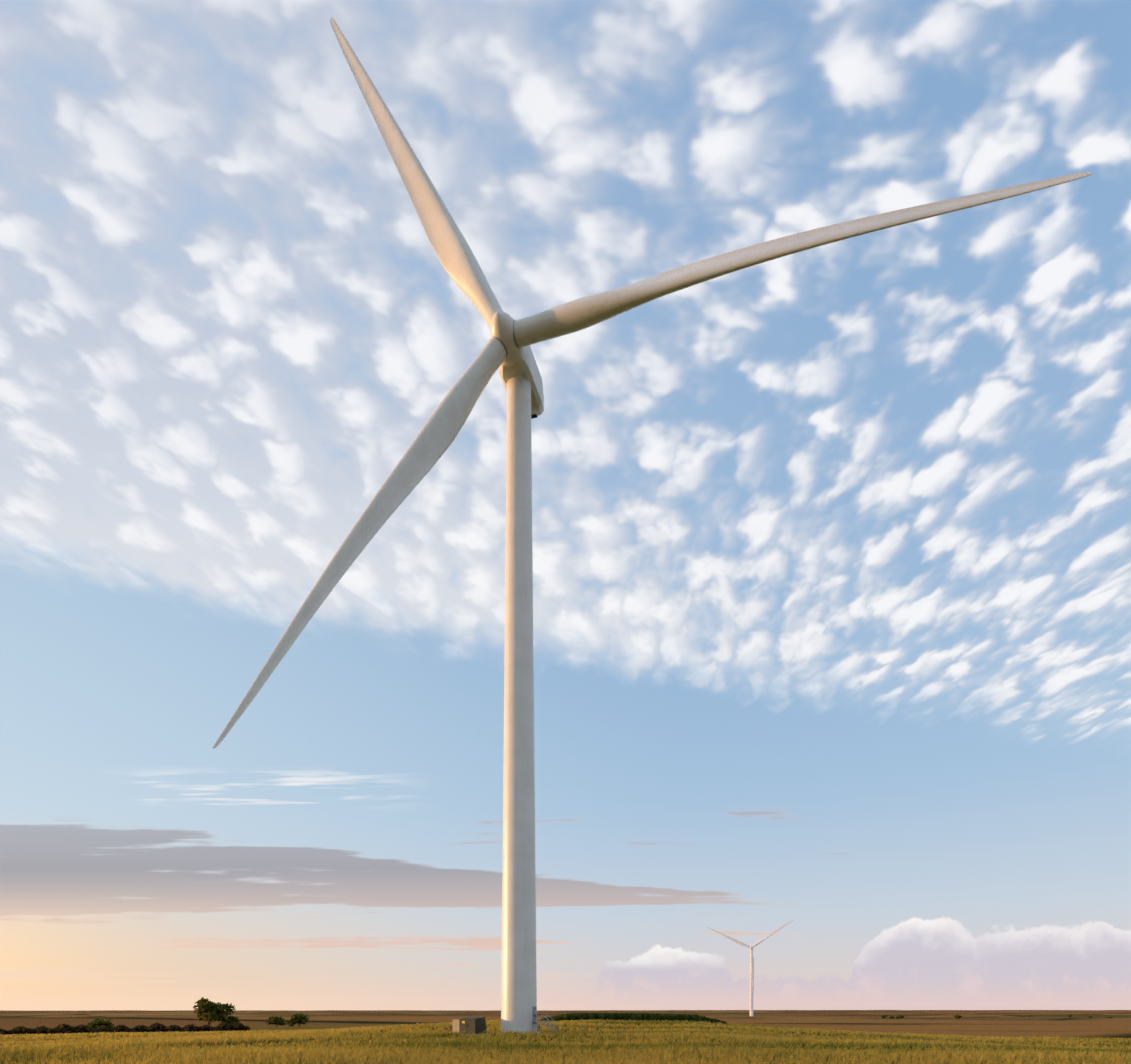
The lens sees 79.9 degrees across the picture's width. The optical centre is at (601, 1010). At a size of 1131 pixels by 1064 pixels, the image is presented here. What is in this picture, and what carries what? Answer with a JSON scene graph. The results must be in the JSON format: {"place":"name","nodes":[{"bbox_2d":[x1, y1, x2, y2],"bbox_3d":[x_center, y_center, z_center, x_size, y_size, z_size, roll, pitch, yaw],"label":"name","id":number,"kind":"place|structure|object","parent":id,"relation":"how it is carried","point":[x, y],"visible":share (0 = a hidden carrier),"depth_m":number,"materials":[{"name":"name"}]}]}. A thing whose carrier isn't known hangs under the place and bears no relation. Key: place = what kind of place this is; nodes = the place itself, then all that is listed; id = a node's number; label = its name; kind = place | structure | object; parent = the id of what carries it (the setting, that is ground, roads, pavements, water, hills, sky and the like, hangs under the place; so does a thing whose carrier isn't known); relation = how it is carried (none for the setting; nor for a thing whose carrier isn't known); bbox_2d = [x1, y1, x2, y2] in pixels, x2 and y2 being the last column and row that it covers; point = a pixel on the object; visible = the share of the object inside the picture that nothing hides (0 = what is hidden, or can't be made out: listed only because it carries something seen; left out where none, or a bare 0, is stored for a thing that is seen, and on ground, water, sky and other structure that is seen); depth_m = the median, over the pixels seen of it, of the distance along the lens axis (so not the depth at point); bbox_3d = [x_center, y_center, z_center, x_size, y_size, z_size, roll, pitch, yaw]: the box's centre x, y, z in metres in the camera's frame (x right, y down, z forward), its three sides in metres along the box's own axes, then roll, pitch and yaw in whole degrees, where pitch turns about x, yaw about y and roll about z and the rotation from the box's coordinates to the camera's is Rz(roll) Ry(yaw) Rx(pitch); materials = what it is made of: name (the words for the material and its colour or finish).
{"place":"outdoors","nodes":[
{"label":"outdoors","id":0,"kind":"place"},
{"bbox_2d":[0,1018,1130,1063],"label":"grass field","id":1,"kind":"structure","parent":0,"point":[629,1041],"depth_m":51.48,"materials":[{"name":"plant"}]},
{"bbox_2d":[213,17,1092,1035],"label":"wind turbine","id":2,"kind":"object","parent":1,"relation":"on","point":[507,353],"visible":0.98,"depth_m":81.45,"materials":[{"name":"paint"}]},
{"bbox_2d":[0,1010,1130,1063],"bbox_3d":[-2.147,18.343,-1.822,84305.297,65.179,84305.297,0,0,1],"label":"ground","id":3,"kind":"structure","parent":0,"point":[1037,1023],"depth_m":839.05,"materials":[{"name":"brown soil"}]},
{"bbox_2d":[86,1018,114,1028],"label":"bush","id":4,"kind":"object","parent":3,"relation":"on","point":[96,1023],"visible":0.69,"depth_m":250.37,"materials":[{"name":"green plant"}]},
{"bbox_2d":[0,1022,249,1034],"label":"hedge","id":5,"kind":"object","parent":3,"relation":"on","point":[63,1028],"visible":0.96,"depth_m":247.12,"materials":[{"name":"green plant"}]},
{"bbox_2d":[193,997,235,1024],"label":"tree","id":6,"kind":"object","parent":3,"relation":"on","point":[209,1012],"visible":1,"depth_m":299.81,"materials":[{"name":"green plant"}]},
{"bbox_2d":[218,1015,239,1024],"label":"bush","id":7,"kind":"object","parent":3,"relation":"on","point":[230,1019],"visible":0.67,"depth_m":305.12,"materials":[{"name":"green plant"}]},
{"bbox_2d":[266,1016,284,1027],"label":"bush","id":8,"kind":"object","parent":3,"relation":"on","point":[276,1020],"visible":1,"depth_m":329.86,"materials":[{"name":"green plant"}]},
{"bbox_2d":[285,1013,309,1026],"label":"bush","id":9,"kind":"object","parent":3,"relation":"on","point":[298,1018],"visible":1,"depth_m":333.84,"materials":[{"name":"green plant"}]},
{"bbox_2d":[450,1017,485,1035],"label":"pad transformer","id":10,"kind":"object","parent":3,"relation":"on","point":[476,1025],"visible":0.67,"depth_m":82.16,"materials":[{"name":"metal"}]},
{"bbox_2d":[542,1012,726,1023],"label":"maize stand","id":11,"kind":"object","parent":3,"relation":"on","point":[644,1016],"visible":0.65,"depth_m":148.94,"materials":[{"name":"green plant"}]},
{"bbox_2d":[708,919,793,1015],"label":"wind turbine","id":12,"kind":"object","parent":3,"relation":"on","point":[751,967],"visible":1,"depth_m":807.09,"materials":[{"name":"paint"}]},
{"bbox_2d":[0,0,1130,1010],"label":"sky","id":13,"kind":"structure","parent":0,"point":[831,542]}
]}

